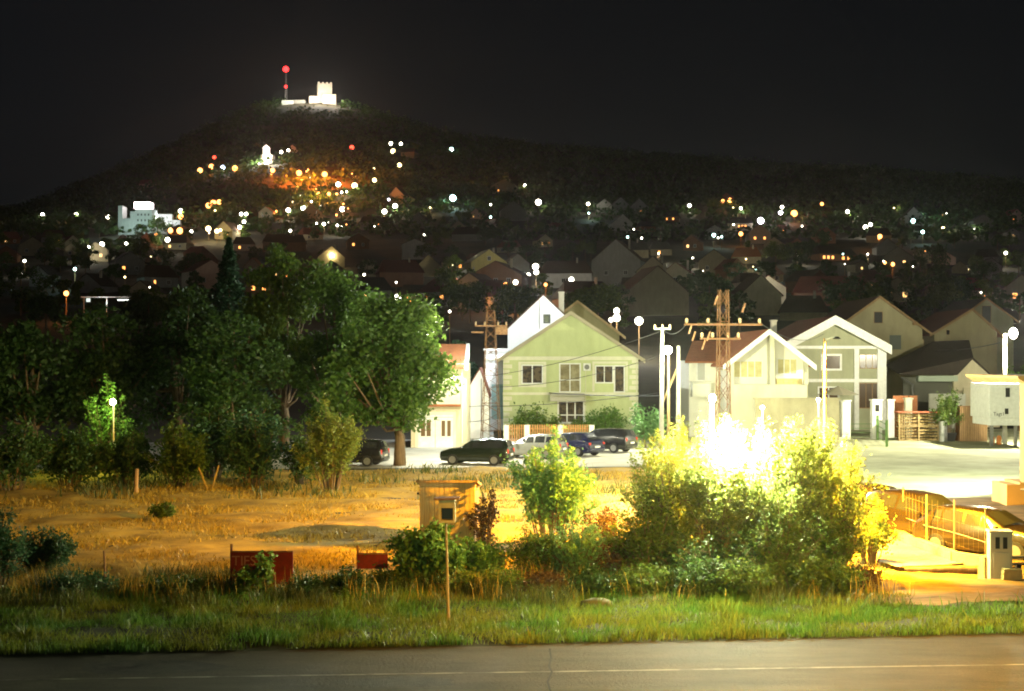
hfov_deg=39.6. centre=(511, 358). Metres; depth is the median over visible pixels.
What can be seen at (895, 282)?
hillside house
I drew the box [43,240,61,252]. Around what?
town tree
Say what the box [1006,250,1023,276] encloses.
town tree
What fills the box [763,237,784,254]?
hillside house
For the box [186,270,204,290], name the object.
town tree
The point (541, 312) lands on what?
white gable house
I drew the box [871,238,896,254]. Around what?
hillside house
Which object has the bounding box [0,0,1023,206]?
sky
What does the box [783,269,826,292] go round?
hillside house
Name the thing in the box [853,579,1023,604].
drive mouth
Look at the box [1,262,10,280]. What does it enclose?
town tree
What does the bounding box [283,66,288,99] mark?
radio mast
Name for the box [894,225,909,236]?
town tree
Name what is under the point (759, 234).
hillside house
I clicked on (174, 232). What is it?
hillside house
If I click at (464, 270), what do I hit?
hillside house
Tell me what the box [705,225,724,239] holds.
hillside house
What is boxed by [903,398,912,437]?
gate pillar
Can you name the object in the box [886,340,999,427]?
barn
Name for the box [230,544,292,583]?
red sign
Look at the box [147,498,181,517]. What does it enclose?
bush
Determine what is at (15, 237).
hillside house
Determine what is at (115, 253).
town tree
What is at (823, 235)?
town tree
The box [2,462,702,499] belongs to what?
meadow edge grass
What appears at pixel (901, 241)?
town tree
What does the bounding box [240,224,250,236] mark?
town tree
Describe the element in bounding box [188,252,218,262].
hillside house
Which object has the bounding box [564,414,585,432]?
bush
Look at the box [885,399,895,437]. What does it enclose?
gate pillar
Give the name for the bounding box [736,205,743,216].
town tree
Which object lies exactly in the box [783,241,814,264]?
town tree
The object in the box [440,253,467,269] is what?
hillside house
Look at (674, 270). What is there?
hillside house
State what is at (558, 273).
hillside house
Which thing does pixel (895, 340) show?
window
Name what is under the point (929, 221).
town tree
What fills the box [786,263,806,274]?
town tree
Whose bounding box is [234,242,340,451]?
broadleaf tree
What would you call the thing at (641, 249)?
hillside house
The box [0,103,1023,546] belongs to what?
terrain
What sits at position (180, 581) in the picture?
bush
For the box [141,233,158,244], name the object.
hillside house
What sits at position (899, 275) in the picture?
town tree
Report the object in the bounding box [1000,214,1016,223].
town tree
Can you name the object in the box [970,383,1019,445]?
white container
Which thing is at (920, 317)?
town tree
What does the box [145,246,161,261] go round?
hillside house
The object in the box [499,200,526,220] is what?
hillside house
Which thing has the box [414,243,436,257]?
town tree
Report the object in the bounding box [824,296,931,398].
tan gable house
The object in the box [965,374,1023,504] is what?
porch building
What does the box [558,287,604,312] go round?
town tree
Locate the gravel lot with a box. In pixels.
[701,429,1019,497]
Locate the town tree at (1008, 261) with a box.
[1001,248,1013,266]
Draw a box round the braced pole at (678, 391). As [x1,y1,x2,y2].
[664,346,680,441]
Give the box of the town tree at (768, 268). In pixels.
[753,260,776,275]
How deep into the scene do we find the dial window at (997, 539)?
38.01 m
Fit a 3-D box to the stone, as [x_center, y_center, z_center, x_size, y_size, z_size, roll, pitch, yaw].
[2.023,5.893,34.091,0.773,0.354,0.399,0,0,0]
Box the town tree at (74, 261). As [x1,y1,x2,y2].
[71,254,78,265]
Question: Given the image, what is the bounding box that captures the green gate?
[851,428,870,432]
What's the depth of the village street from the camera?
85.58 m
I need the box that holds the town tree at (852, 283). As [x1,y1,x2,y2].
[816,275,869,311]
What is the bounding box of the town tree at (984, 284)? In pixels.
[970,279,993,299]
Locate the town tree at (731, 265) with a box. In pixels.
[722,262,745,281]
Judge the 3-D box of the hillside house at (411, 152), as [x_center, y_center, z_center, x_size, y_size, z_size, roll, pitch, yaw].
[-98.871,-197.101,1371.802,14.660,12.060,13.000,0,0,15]
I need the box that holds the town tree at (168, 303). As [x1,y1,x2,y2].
[159,300,189,332]
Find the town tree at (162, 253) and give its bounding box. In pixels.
[149,247,177,272]
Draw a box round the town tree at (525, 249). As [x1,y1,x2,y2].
[516,244,536,261]
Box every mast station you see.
[282,100,292,104]
[293,100,306,103]
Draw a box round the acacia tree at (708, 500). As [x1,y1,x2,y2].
[663,410,780,557]
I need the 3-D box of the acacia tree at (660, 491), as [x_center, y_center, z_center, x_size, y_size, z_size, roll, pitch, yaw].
[4.420,3.760,39.832,3.129,4.555,2.734,0,0,43]
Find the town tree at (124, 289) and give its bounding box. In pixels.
[116,284,130,302]
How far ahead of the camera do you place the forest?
1226.14 m
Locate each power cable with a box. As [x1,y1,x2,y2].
[491,392,659,406]
[497,331,659,374]
[504,355,659,386]
[549,392,659,395]
[762,324,822,339]
[936,342,1001,350]
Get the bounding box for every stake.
[103,551,106,582]
[134,469,138,492]
[198,468,207,488]
[211,465,219,488]
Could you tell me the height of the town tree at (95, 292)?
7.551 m
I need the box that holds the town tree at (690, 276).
[677,273,698,295]
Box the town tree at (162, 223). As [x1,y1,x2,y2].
[148,215,166,233]
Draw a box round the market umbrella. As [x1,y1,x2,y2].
[818,386,858,438]
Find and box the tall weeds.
[0,556,984,609]
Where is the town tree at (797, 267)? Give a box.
[794,264,802,270]
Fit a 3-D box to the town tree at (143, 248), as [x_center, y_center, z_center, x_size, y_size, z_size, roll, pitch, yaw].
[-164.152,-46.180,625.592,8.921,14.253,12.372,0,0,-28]
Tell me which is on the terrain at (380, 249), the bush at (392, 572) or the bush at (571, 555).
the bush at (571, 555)
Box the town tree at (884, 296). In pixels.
[868,287,888,300]
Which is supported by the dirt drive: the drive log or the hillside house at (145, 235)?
the drive log
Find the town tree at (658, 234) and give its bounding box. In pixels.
[649,219,672,241]
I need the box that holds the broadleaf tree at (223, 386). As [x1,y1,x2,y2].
[170,310,299,441]
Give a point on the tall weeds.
(558, 593)
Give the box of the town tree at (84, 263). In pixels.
[74,252,92,272]
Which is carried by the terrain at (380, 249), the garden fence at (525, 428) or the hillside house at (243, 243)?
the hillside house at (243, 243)
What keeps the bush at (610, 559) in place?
on the terrain at (380, 249)
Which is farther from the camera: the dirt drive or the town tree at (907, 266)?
the town tree at (907, 266)
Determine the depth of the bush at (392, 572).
36.34 m
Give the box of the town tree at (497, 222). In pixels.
[494,216,509,225]
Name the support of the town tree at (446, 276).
on the terrain at (380, 249)
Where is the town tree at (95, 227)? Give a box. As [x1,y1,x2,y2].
[92,221,103,237]
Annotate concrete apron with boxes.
[876,536,962,566]
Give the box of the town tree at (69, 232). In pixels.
[64,228,75,236]
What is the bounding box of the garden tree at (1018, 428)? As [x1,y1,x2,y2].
[996,360,1023,430]
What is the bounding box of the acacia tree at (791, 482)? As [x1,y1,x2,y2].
[729,414,847,555]
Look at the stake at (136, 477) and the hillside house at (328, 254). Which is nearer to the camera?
the stake at (136, 477)
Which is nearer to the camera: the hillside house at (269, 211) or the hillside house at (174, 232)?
the hillside house at (174, 232)
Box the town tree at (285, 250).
[263,242,289,256]
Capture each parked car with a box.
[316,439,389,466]
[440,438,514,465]
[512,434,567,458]
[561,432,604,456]
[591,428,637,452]
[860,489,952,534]
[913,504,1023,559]
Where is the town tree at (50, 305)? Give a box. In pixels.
[25,292,65,334]
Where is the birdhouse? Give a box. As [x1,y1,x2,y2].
[434,496,459,619]
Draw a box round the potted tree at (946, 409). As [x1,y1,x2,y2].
[929,384,965,432]
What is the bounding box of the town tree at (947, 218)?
[944,213,956,222]
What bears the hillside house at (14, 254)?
on the terrain at (380, 249)
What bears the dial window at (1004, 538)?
in the meter cabinet
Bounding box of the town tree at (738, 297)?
[724,290,756,332]
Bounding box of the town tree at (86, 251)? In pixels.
[81,247,99,269]
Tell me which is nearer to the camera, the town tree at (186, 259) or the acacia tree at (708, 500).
the acacia tree at (708, 500)
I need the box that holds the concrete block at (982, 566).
[977,555,986,578]
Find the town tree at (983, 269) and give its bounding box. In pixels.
[967,261,1000,293]
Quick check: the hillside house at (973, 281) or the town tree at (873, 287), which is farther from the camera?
the hillside house at (973, 281)
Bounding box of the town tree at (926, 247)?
[922,245,932,254]
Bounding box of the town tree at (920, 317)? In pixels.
[908,296,931,322]
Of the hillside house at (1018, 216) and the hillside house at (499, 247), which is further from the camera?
the hillside house at (1018, 216)
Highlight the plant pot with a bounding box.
[947,432,956,440]
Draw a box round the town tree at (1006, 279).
[994,271,1017,286]
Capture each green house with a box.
[497,311,644,434]
[769,315,891,429]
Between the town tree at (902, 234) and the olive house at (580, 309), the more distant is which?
the town tree at (902, 234)
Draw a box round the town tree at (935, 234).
[932,230,941,239]
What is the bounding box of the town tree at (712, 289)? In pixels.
[701,286,717,294]
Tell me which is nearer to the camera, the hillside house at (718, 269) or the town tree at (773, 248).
the hillside house at (718, 269)
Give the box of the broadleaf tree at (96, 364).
[42,303,181,436]
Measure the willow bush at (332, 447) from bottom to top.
4.497 m
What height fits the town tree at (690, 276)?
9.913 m
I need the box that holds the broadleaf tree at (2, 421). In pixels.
[0,323,18,430]
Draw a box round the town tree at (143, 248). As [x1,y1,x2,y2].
[128,238,150,257]
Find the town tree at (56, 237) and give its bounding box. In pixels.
[43,231,64,252]
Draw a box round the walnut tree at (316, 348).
[282,268,385,436]
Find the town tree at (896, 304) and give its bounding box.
[890,301,904,312]
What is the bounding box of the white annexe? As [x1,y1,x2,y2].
[680,341,725,436]
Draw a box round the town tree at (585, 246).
[574,240,594,260]
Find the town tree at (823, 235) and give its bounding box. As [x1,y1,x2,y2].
[808,229,830,246]
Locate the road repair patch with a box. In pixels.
[334,676,456,687]
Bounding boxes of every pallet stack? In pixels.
[894,411,939,440]
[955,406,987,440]
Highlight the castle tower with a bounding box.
[309,82,335,104]
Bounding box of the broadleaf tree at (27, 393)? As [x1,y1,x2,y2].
[0,319,103,436]
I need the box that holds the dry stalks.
[6,556,1020,602]
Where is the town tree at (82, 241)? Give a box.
[69,237,93,253]
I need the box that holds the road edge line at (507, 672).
[0,664,1023,680]
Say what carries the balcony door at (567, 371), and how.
in the green house at (570, 335)
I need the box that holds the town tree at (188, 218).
[184,217,193,225]
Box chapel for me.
[261,145,274,164]
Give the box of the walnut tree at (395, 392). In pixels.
[313,291,464,465]
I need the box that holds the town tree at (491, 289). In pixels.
[481,284,516,313]
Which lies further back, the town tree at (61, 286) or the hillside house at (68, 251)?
the hillside house at (68, 251)
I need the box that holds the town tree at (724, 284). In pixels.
[707,278,731,308]
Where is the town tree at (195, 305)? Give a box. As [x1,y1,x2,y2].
[189,289,213,328]
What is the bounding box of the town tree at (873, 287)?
[862,281,884,298]
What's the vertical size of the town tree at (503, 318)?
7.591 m
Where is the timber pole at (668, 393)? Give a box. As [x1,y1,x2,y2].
[667,354,669,443]
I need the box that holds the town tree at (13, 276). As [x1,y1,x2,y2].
[0,265,51,315]
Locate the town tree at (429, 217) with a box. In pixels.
[426,213,433,221]
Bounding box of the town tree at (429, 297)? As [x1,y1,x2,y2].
[413,291,450,323]
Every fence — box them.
[504,425,593,441]
[876,415,887,446]
[902,487,985,554]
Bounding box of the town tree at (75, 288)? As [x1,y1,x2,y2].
[67,280,83,306]
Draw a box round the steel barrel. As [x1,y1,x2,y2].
[938,421,947,441]
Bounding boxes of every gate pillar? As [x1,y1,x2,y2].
[839,400,851,438]
[869,399,882,438]
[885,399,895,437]
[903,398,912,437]
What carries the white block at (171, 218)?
on the terrain at (380, 249)
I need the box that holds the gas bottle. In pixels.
[997,434,1001,444]
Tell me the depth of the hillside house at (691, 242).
694.16 m
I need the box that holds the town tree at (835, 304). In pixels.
[828,296,858,309]
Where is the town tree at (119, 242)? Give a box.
[111,238,131,249]
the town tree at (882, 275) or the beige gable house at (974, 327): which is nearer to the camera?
the beige gable house at (974, 327)
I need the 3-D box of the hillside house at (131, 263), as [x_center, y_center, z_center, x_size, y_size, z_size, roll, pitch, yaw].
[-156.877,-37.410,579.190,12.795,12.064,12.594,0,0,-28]
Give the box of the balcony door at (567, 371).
[559,363,580,392]
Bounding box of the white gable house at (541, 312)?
[508,292,564,351]
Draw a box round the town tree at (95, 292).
[84,288,105,310]
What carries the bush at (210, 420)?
on the terrain at (380, 249)
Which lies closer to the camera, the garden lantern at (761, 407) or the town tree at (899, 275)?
the garden lantern at (761, 407)
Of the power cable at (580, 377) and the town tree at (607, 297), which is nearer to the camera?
the power cable at (580, 377)
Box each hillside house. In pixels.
[0,232,20,244]
[0,246,20,262]
[16,237,45,255]
[28,265,61,286]
[40,230,65,242]
[60,235,78,249]
[64,243,75,257]
[71,271,118,292]
[90,242,108,261]
[107,251,145,274]
[114,246,144,260]
[127,278,168,298]
[135,265,179,287]
[137,180,156,189]
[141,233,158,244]
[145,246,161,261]
[163,235,193,249]
[169,227,191,237]
[180,259,226,288]
[182,246,209,258]
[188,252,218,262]
[214,221,240,239]
[233,237,255,250]
[241,275,270,292]
[243,257,263,272]
[258,206,275,219]
[262,232,306,251]
[269,263,293,276]
[296,265,328,283]
[298,227,322,239]
[300,204,322,220]
[313,245,345,267]
[324,261,344,275]
[335,220,353,229]
[345,233,369,249]
[352,277,393,299]
[357,215,392,229]
[358,259,375,276]
[375,257,424,286]
[389,187,407,203]
[398,285,424,301]
[401,148,418,158]
[401,238,430,258]
[405,204,420,211]
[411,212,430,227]
[416,278,457,303]
[419,255,441,276]
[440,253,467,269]
[450,221,465,227]
[451,225,482,240]
[451,272,492,308]
[454,267,474,278]
[462,248,507,270]
[466,253,477,259]
[471,208,486,218]
[475,259,532,288]
[475,279,513,310]
[484,219,497,227]
[491,179,518,194]
[496,240,521,252]
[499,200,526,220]
[506,253,530,273]
[531,234,553,246]
[539,258,592,287]
[549,223,560,229]
[550,277,603,308]
[590,237,645,284]
[596,198,610,212]
[608,214,632,230]
[609,197,629,213]
[613,263,690,315]
[617,277,629,286]
[622,239,649,257]
[630,198,648,215]
[635,221,655,231]
[635,254,667,272]
[649,242,672,255]
[662,211,680,221]
[666,260,701,292]
[682,234,703,250]
[697,249,728,273]
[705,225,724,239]
[714,258,747,280]
[722,193,734,203]
[726,216,752,230]
[727,272,783,315]
[731,245,761,263]
[731,273,757,287]
[745,224,770,243]
[754,267,784,281]
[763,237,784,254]
[766,275,787,303]
[773,225,791,232]
[778,291,829,320]
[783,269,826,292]
[784,238,803,251]
[791,272,867,305]
[808,245,841,260]
[811,227,835,243]
[838,249,856,260]
[845,259,869,271]
[858,269,893,282]
[865,228,891,242]
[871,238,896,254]
[882,246,915,268]
[885,277,916,301]
[899,207,922,224]
[917,251,931,263]
[923,281,954,301]
[933,253,956,264]
[951,261,969,273]
[959,277,1003,299]
[968,214,993,228]
[972,249,999,261]
[979,257,1002,274]
[1003,228,1020,238]
[1004,274,1023,304]
[1005,209,1023,223]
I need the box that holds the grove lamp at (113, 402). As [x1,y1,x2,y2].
[110,399,115,449]
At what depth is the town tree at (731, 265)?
481.01 m
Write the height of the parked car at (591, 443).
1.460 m
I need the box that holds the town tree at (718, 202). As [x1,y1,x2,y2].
[713,200,727,209]
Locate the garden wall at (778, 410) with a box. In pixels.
[753,398,840,443]
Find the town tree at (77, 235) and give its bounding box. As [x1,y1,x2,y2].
[71,232,83,240]
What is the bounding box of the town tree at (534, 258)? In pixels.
[528,252,547,269]
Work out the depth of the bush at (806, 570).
35.68 m
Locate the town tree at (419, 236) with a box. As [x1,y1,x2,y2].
[406,232,427,242]
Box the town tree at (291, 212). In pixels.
[289,208,297,216]
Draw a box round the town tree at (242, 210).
[238,208,247,217]
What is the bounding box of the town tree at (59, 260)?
[54,254,68,272]
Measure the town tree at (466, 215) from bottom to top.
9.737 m
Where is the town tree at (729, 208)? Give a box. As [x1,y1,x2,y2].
[725,205,733,210]
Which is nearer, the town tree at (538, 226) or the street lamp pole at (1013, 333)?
the street lamp pole at (1013, 333)
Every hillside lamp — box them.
[64,291,68,315]
[448,310,450,341]
[450,195,455,200]
[533,264,537,284]
[613,314,619,329]
[635,317,642,354]
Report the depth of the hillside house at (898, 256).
593.91 m
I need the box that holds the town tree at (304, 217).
[294,214,310,225]
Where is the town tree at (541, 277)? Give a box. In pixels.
[530,273,553,296]
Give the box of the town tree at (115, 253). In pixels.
[105,249,122,261]
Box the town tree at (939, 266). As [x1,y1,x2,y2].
[911,243,950,276]
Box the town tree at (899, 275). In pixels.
[895,268,908,280]
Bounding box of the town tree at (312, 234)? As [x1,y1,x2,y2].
[309,227,318,237]
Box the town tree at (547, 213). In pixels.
[542,209,553,216]
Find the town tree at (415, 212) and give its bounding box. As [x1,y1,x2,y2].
[411,210,425,216]
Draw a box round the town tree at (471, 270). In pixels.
[456,268,475,279]
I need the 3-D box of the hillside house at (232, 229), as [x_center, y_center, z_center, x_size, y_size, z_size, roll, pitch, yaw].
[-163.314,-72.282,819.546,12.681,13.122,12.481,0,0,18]
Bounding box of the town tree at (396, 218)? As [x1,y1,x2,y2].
[391,213,399,220]
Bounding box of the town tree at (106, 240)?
[98,237,113,247]
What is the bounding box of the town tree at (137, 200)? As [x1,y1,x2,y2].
[129,199,142,208]
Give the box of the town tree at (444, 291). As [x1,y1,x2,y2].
[437,279,475,314]
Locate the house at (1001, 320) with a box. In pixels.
[940,298,1018,382]
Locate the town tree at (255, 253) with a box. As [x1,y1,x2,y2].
[248,246,263,260]
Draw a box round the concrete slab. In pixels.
[1000,568,1022,579]
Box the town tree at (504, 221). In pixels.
[496,218,512,235]
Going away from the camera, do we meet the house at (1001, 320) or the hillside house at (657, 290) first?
the house at (1001, 320)
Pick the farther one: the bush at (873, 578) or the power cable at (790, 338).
the power cable at (790, 338)
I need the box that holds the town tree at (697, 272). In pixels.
[694,270,710,290]
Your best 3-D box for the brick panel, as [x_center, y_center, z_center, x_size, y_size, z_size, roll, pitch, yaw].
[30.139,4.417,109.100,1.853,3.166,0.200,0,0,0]
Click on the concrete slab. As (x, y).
(1010, 573)
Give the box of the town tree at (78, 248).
[72,241,89,255]
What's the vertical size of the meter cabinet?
1.395 m
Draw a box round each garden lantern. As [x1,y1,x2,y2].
[760,406,763,446]
[817,398,819,445]
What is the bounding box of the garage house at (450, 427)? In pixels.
[411,344,469,447]
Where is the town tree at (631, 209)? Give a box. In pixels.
[626,208,639,215]
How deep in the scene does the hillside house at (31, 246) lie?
649.72 m
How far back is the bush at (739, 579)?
35.35 m
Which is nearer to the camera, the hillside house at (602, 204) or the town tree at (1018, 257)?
the town tree at (1018, 257)
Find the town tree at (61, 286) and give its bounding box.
[51,279,71,305]
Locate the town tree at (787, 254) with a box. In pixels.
[783,242,804,258]
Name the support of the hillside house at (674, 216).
on the terrain at (380, 249)
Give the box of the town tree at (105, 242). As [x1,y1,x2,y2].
[100,238,118,253]
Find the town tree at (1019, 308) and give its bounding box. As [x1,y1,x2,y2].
[1009,292,1023,319]
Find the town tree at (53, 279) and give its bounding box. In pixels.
[44,274,61,293]
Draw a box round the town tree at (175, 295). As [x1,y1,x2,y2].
[166,287,211,325]
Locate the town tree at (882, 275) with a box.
[874,266,890,284]
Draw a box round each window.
[521,364,542,383]
[543,314,549,322]
[557,401,584,423]
[595,365,613,382]
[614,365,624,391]
[696,363,705,380]
[734,360,762,377]
[777,358,797,374]
[818,386,837,397]
[821,354,841,370]
[859,354,876,368]
[859,383,876,407]
[874,312,882,322]
[890,335,900,348]
[982,306,990,322]
[995,537,999,548]
[1003,537,1006,548]
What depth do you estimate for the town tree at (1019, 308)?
322.02 m
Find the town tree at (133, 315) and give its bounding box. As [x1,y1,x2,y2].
[119,296,163,333]
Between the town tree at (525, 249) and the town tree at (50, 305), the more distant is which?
the town tree at (525, 249)
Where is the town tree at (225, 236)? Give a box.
[223,230,228,239]
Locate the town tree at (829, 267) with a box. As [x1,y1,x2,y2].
[817,259,837,275]
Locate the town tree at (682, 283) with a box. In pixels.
[677,279,692,289]
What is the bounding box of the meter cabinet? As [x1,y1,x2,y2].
[985,528,1013,578]
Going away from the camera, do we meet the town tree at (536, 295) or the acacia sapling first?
the acacia sapling
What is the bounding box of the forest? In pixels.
[0,97,1023,242]
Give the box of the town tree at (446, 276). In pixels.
[434,264,462,287]
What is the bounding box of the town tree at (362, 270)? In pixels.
[356,259,378,276]
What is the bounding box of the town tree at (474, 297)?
[448,280,489,322]
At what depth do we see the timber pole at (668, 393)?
94.92 m
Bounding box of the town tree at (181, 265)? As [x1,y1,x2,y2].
[175,260,192,275]
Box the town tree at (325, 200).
[318,198,333,210]
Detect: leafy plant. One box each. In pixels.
[232,566,264,592]
[244,550,277,590]
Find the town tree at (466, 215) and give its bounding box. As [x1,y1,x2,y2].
[461,211,473,220]
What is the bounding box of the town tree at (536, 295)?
[498,284,540,318]
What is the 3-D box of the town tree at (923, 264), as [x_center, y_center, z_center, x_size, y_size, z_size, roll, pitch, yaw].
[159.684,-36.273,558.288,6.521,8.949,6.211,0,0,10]
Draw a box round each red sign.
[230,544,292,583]
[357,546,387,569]
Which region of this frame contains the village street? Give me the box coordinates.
[31,437,701,470]
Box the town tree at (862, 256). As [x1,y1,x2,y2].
[857,254,867,261]
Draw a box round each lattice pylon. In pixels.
[471,311,507,438]
[684,289,761,464]
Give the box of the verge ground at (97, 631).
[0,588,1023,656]
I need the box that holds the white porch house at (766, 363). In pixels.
[711,329,816,440]
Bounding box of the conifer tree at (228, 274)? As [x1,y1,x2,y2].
[169,237,295,436]
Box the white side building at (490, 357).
[485,349,507,429]
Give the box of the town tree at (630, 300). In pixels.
[590,283,635,325]
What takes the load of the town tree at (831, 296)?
on the terrain at (380, 249)
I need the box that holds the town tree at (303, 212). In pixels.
[296,211,308,219]
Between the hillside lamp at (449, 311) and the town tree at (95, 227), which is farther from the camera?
the town tree at (95, 227)
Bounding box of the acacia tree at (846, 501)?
[800,418,889,565]
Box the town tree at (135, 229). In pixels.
[132,224,148,235]
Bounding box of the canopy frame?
[81,297,129,311]
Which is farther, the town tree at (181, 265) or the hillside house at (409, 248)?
the hillside house at (409, 248)
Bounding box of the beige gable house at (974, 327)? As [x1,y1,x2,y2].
[919,308,1002,382]
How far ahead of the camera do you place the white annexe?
110.00 m
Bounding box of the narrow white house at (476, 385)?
[470,367,490,437]
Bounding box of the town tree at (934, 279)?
[897,271,960,312]
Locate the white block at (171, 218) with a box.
[157,214,181,230]
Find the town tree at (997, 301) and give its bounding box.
[991,298,1003,308]
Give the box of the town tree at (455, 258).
[442,254,463,268]
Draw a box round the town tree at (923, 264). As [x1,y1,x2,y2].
[910,255,927,271]
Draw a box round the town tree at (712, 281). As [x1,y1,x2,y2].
[687,274,734,306]
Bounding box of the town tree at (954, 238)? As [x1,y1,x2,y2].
[949,233,959,247]
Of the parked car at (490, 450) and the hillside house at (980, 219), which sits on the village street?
the parked car at (490, 450)
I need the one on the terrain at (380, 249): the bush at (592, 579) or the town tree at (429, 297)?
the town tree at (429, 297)
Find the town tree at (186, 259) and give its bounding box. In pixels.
[177,252,210,269]
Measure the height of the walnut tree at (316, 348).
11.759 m
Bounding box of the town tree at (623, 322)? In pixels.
[619,312,632,328]
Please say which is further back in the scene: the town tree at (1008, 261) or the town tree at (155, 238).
the town tree at (155, 238)
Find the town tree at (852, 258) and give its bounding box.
[848,255,857,261]
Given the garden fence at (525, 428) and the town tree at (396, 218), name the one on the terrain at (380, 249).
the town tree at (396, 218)
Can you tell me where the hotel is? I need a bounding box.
[118,202,156,234]
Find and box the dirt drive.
[866,497,1023,578]
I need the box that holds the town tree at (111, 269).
[102,263,127,281]
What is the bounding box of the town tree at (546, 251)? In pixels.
[534,239,553,254]
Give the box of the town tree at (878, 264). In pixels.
[872,261,891,274]
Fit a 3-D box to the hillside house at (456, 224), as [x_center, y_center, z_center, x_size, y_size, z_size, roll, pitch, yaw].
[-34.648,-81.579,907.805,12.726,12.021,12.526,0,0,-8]
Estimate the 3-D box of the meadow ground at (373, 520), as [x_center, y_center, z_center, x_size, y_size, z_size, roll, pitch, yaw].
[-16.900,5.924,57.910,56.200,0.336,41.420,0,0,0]
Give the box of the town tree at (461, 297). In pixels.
[446,284,472,320]
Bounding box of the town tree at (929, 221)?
[923,218,939,228]
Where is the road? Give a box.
[0,635,1023,690]
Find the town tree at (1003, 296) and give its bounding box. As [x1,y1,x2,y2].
[989,287,1010,308]
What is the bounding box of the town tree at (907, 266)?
[902,262,914,275]
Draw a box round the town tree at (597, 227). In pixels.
[593,223,603,233]
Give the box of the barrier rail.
[1012,555,1023,568]
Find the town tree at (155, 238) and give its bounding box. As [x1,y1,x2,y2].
[147,232,165,245]
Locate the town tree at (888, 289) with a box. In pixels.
[878,277,895,300]
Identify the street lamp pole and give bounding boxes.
[654,325,671,449]
[709,395,714,462]
[823,336,840,462]
[1002,328,1016,443]
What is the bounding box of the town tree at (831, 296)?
[823,282,854,303]
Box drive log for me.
[904,565,1014,573]
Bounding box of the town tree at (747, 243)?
[743,240,750,246]
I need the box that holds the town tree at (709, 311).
[696,292,725,331]
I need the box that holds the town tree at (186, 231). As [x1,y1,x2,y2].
[182,228,192,240]
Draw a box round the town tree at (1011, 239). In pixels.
[998,234,1019,251]
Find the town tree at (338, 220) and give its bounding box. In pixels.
[335,218,340,230]
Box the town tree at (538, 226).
[529,221,543,232]
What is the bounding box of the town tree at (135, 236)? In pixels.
[123,234,148,258]
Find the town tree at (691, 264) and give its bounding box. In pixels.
[680,257,695,270]
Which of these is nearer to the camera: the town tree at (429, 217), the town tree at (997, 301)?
the town tree at (997, 301)
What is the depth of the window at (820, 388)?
119.98 m
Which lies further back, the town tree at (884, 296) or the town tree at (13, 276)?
the town tree at (13, 276)
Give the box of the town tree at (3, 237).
[0,232,10,243]
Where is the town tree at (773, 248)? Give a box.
[761,241,786,265]
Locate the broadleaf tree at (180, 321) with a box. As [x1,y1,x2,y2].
[117,283,240,443]
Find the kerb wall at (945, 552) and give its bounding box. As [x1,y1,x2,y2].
[892,530,979,565]
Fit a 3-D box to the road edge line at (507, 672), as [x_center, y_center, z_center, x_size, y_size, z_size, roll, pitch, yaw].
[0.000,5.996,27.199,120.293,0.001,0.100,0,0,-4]
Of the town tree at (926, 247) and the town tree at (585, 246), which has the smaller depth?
the town tree at (585, 246)
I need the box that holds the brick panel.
[892,396,916,436]
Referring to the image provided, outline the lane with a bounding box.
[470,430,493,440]
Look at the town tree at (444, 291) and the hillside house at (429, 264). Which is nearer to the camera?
the town tree at (444, 291)
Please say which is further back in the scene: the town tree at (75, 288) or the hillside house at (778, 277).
the hillside house at (778, 277)
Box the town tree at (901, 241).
[896,237,907,248]
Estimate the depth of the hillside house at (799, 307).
323.06 m
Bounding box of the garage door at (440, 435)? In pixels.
[418,415,452,447]
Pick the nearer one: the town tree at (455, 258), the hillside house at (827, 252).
the town tree at (455, 258)
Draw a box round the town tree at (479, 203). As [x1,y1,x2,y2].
[474,200,486,208]
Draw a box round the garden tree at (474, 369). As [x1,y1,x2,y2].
[449,340,478,382]
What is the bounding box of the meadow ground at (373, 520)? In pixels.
[0,466,921,587]
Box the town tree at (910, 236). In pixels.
[906,228,915,243]
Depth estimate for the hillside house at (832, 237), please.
778.47 m
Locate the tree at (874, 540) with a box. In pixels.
[848,498,903,565]
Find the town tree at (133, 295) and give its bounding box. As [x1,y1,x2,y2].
[118,287,170,331]
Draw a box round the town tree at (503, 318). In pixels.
[493,302,513,324]
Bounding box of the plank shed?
[416,480,481,543]
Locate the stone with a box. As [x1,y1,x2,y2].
[580,597,612,607]
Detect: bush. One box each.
[0,413,57,490]
[0,506,36,588]
[9,524,79,572]
[32,561,125,595]
[37,419,108,487]
[79,373,136,470]
[90,423,165,484]
[136,413,214,486]
[141,569,215,599]
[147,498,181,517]
[177,397,242,478]
[206,404,290,486]
[272,565,344,598]
[276,419,320,484]
[289,393,368,489]
[325,554,385,593]
[363,562,429,591]
[375,517,471,587]
[419,561,484,591]
[457,532,510,576]
[463,484,499,545]
[465,560,531,594]
[492,518,578,575]
[505,564,576,592]
[507,401,561,439]
[533,512,613,579]
[556,561,624,596]
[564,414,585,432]
[571,503,625,540]
[575,524,655,575]
[579,403,629,431]
[602,492,698,571]
[610,556,678,595]
[629,401,672,447]
[650,517,775,590]
[654,554,720,597]
[699,550,781,597]
[727,495,829,584]
[761,544,841,594]
[796,506,868,568]
[811,553,868,594]
[845,552,888,589]
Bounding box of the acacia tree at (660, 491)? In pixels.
[614,413,714,558]
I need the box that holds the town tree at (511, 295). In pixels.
[489,282,533,320]
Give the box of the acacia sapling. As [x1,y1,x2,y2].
[500,423,604,541]
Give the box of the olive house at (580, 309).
[564,300,625,341]
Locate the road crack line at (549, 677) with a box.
[547,648,552,690]
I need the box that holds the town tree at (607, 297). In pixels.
[568,283,627,315]
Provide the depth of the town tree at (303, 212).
917.40 m

